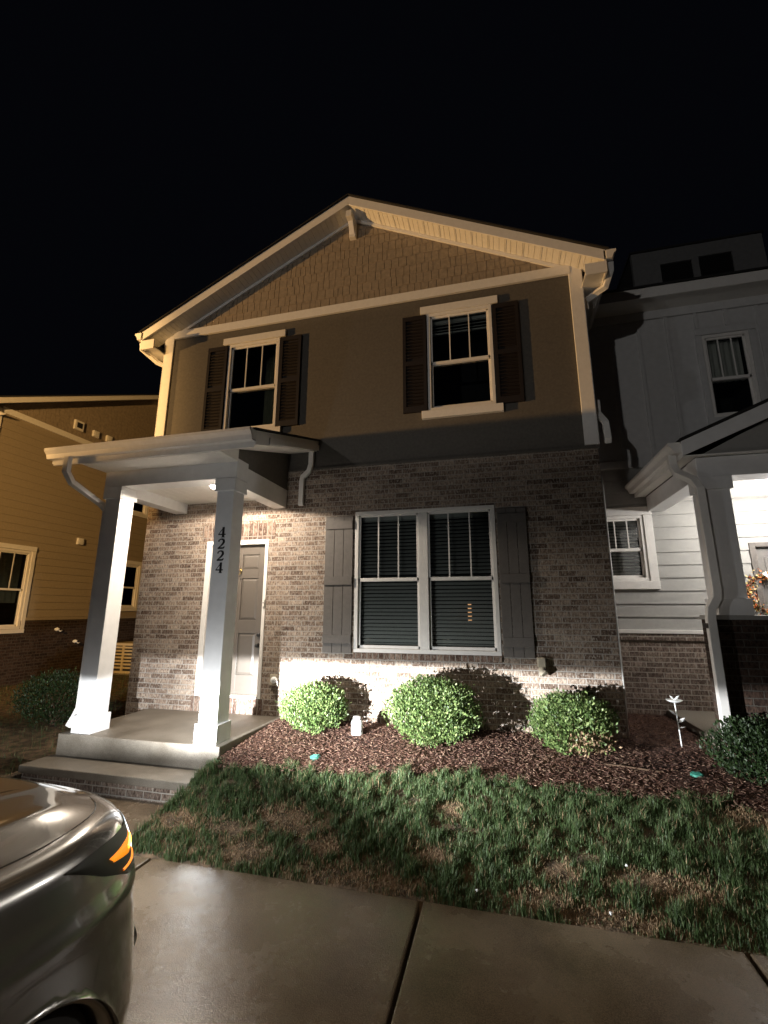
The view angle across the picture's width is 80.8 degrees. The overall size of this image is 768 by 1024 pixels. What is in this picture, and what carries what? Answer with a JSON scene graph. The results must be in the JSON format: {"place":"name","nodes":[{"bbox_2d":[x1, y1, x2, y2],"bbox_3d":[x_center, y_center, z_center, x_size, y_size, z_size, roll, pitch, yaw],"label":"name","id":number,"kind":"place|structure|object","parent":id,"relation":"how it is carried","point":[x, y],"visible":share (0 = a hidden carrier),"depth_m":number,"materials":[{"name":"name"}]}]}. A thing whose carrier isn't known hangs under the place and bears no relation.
{"place":"outdoors","nodes":[
{"label":"outdoors","id":0,"kind":"place"},
{"bbox_2d":[0,673,129,776],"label":"grass","id":1,"kind":"structure","parent":0,"point":[39,742],"depth_m":6.75,"materials":[{"name":"green plant"}]},
{"bbox_2d":[113,641,132,674],"bbox_3d":[-6.831,3.975,12.246,1.030,0.840,0.900,-3,-13,14],"label":"air conditioner","id":2,"kind":"object","parent":1,"relation":"on","point":[123,656],"visible":0.21,"depth_m":11.93,"materials":[{"name":"beige plastic"}]},
{"bbox_2d":[0,675,767,961],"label":"ground","id":3,"kind":"structure","parent":0,"point":[37,748],"depth_m":3.27,"materials":[{"name":"green plant"}]},
{"bbox_2d":[9,665,80,725],"bbox_3d":[-5.020,2.808,6.941,1.300,0.856,1.128,-3,-13,14],"label":"shrub","id":4,"kind":"object","parent":3,"relation":"on","point":[52,711],"visible":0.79,"depth_m":6.75,"materials":[{"name":"green plant"}]},
{"bbox_2d":[0,394,158,686],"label":"town house","id":5,"kind":"structure","parent":3,"relation":"on","point":[50,521],"depth_m":11.23,"materials":[{"name":"beige"}]},
{"bbox_2d":[0,542,37,633],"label":"window","id":6,"kind":"structure","parent":5,"relation":"in","point":[17,562],"depth_m":10.45,"materials":[{"name":"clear glass"}]},
{"bbox_2d":[121,560,141,610],"bbox_3d":[-7.645,2.195,13.431,0.140,1.480,0.890,-3,-13,14],"label":"window","id":7,"kind":"structure","parent":5,"relation":"in","point":[132,578],"depth_m":13.59,"materials":[{"name":"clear glass"}]},
{"bbox_2d":[132,503,148,518],"bbox_3d":[-7.659,-0.391,13.918,0.140,1.040,1.040,-3,-13,14],"label":"window","id":8,"kind":"structure","parent":5,"relation":"in","point":[139,510],"depth_m":14.08,"materials":[{"name":"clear glass"}]},
{"bbox_2d":[101,796,164,838],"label":"walkway","id":9,"kind":"structure","parent":3,"relation":"on","point":[135,811],"depth_m":4.10,"materials":[{"name":"concrete"}]},
{"bbox_2d":[18,193,629,803],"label":"town house","id":10,"kind":"structure","parent":3,"relation":"on","point":[412,387],"depth_m":6.09,"materials":[{"name":"brick"}]},
{"bbox_2d":[230,545,264,694],"bbox_3d":[-2.100,1.488,6.388,0.869,2.039,0.120,-3,-13,14],"label":"door","id":11,"kind":"structure","parent":10,"relation":"in","point":[244,677],"depth_m":6.33,"materials":[{"name":"paint"}]},
{"bbox_2d":[223,329,286,431],"bbox_3d":[-1.965,-1.901,7.481,1.101,1.738,0.950,-3,-13,14],"label":"window","id":12,"kind":"structure","parent":10,"relation":"in","point":[251,394],"depth_m":7.18,"materials":[{"name":"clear glass"}]},
{"bbox_2d":[353,505,501,655],"bbox_3d":[0.617,0.949,6.210,2.052,2.046,0.912,-3,-13,14],"label":"window","id":13,"kind":"structure","parent":10,"relation":"in","point":[426,581],"depth_m":5.91,"materials":[{"name":"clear glass"}]},
{"bbox_2d":[420,295,503,419],"bbox_3d":[1.167,-2.064,6.702,1.111,1.738,0.950,-3,-13,14],"label":"window","id":14,"kind":"structure","parent":10,"relation":"in","point":[460,353],"depth_m":6.70,"materials":[{"name":"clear glass"}]},
{"bbox_2d":[214,713,767,811],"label":"mulch bed","id":15,"kind":"object","parent":3,"relation":"on","point":[714,788],"visible":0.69,"depth_m":4.40,"materials":[{"name":"brown wood"}]},
{"bbox_2d":[277,678,350,734],"bbox_3d":[-0.822,2.296,5.350,0.906,0.628,0.875,-3,-13,14],"label":"shrub","id":16,"kind":"object","parent":15,"relation":"on","point":[319,717],"visible":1,"depth_m":5.19,"materials":[{"name":"green plant"}]},
{"bbox_2d":[310,754,319,759],"bbox_3d":[-0.684,2.446,4.486,0.104,0.052,0.104,-3,-13,14],"label":"valve cover","id":17,"kind":"object","parent":15,"relation":"on","point":[316,756],"visible":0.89,"depth_m":4.47,"materials":[{"name":"green plastic"}]},
{"bbox_2d":[351,716,362,735],"bbox_3d":[-0.307,2.439,5.155,0.136,0.200,0.136,-3,-13,14],"label":"path light","id":18,"kind":"object","parent":15,"relation":"on","point":[357,725],"visible":0.98,"depth_m":5.11,"materials":[{"name":"white plastic"}]},
{"bbox_2d":[380,673,487,748],"bbox_3d":[0.538,2.160,4.968,1.168,0.747,1.044,-3,-13,14],"label":"shrub","id":19,"kind":"object","parent":15,"relation":"on","point":[431,707],"visible":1,"depth_m":4.75,"materials":[{"name":"green plant"}]},
{"bbox_2d":[523,688,623,757],"bbox_3d":[1.906,2.148,4.619,0.955,0.622,0.877,5,-13,-23],"label":"shrub","id":20,"kind":"object","parent":15,"relation":"on","point":[578,732],"visible":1,"depth_m":4.45,"materials":[{"name":"green plant"}]},
{"bbox_2d":[597,763,663,772],"bbox_3d":[2.233,2.337,4.128,0.566,0.026,0.023,-5,-13,22],"label":"stick","id":21,"kind":"object","parent":15,"relation":"on","point":[630,767],"visible":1,"depth_m":4.11,"materials":[{"name":"brown wood"}]},
{"bbox_2d":[666,695,684,745],"bbox_3d":[3.051,2.197,4.699,0.160,0.552,0.160,-3,-13,14],"label":"garden stake","id":22,"kind":"object","parent":15,"relation":"on","point":[674,700],"visible":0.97,"depth_m":4.71,"materials":[{"name":"white plastic"}]},
{"bbox_2d":[690,771,703,777],"bbox_3d":[2.748,2.316,3.960,0.104,0.052,0.104,-3,-13,14],"label":"valve cover","id":23,"kind":"object","parent":15,"relation":"on","point":[695,774],"visible":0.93,"depth_m":3.94,"materials":[{"name":"green plastic"}]},
{"bbox_2d":[696,713,767,785],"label":"shrub","id":24,"kind":"object","parent":15,"relation":"on","point":[758,768],"visible":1,"depth_m":3.90,"materials":[{"name":"green plant"}]},
{"bbox_2d":[588,230,767,761],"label":"town house","id":25,"kind":"structure","parent":3,"relation":"on","point":[680,376],"depth_m":6.44,"materials":[{"name":"grey"}]},
{"bbox_2d":[606,506,660,588],"bbox_3d":[3.583,0.612,6.970,0.830,1.185,0.950,-3,-13,14],"label":"window","id":26,"kind":"structure","parent":25,"relation":"in","point":[632,543],"depth_m":6.58,"materials":[{"name":"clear glass"}]},
{"bbox_2d":[693,322,767,424],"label":"window","id":27,"kind":"structure","parent":25,"relation":"in","point":[731,372],"depth_m":6.83,"materials":[{"name":"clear glass"}]},
{"bbox_2d":[756,547,767,614],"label":"door","id":28,"kind":"structure","parent":25,"relation":"in","point":[762,552],"depth_m":6.13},
{"bbox_2d":[745,568,767,614],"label":"wreath","id":29,"kind":"object","parent":28,"relation":"attached to","point":[750,582],"visible":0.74,"depth_m":6.03,"materials":[{"name":"orange plant"}]},
{"bbox_2d":[0,0,767,521],"label":"sky","id":30,"kind":"structure","parent":0,"point":[150,150],"materials":[{"name":"black"}]},
{"bbox_2d":[126,855,767,1023],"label":"driveway","id":31,"kind":"structure","parent":0,"point":[215,946],"depth_m":2.32,"materials":[{"name":"concrete"}]},
{"bbox_2d":[0,776,136,1023],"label":"car","id":32,"kind":"object","parent":31,"relation":"on","point":[68,934],"visible":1,"depth_m":1.45,"materials":[{"name":"paint"}]}
]}

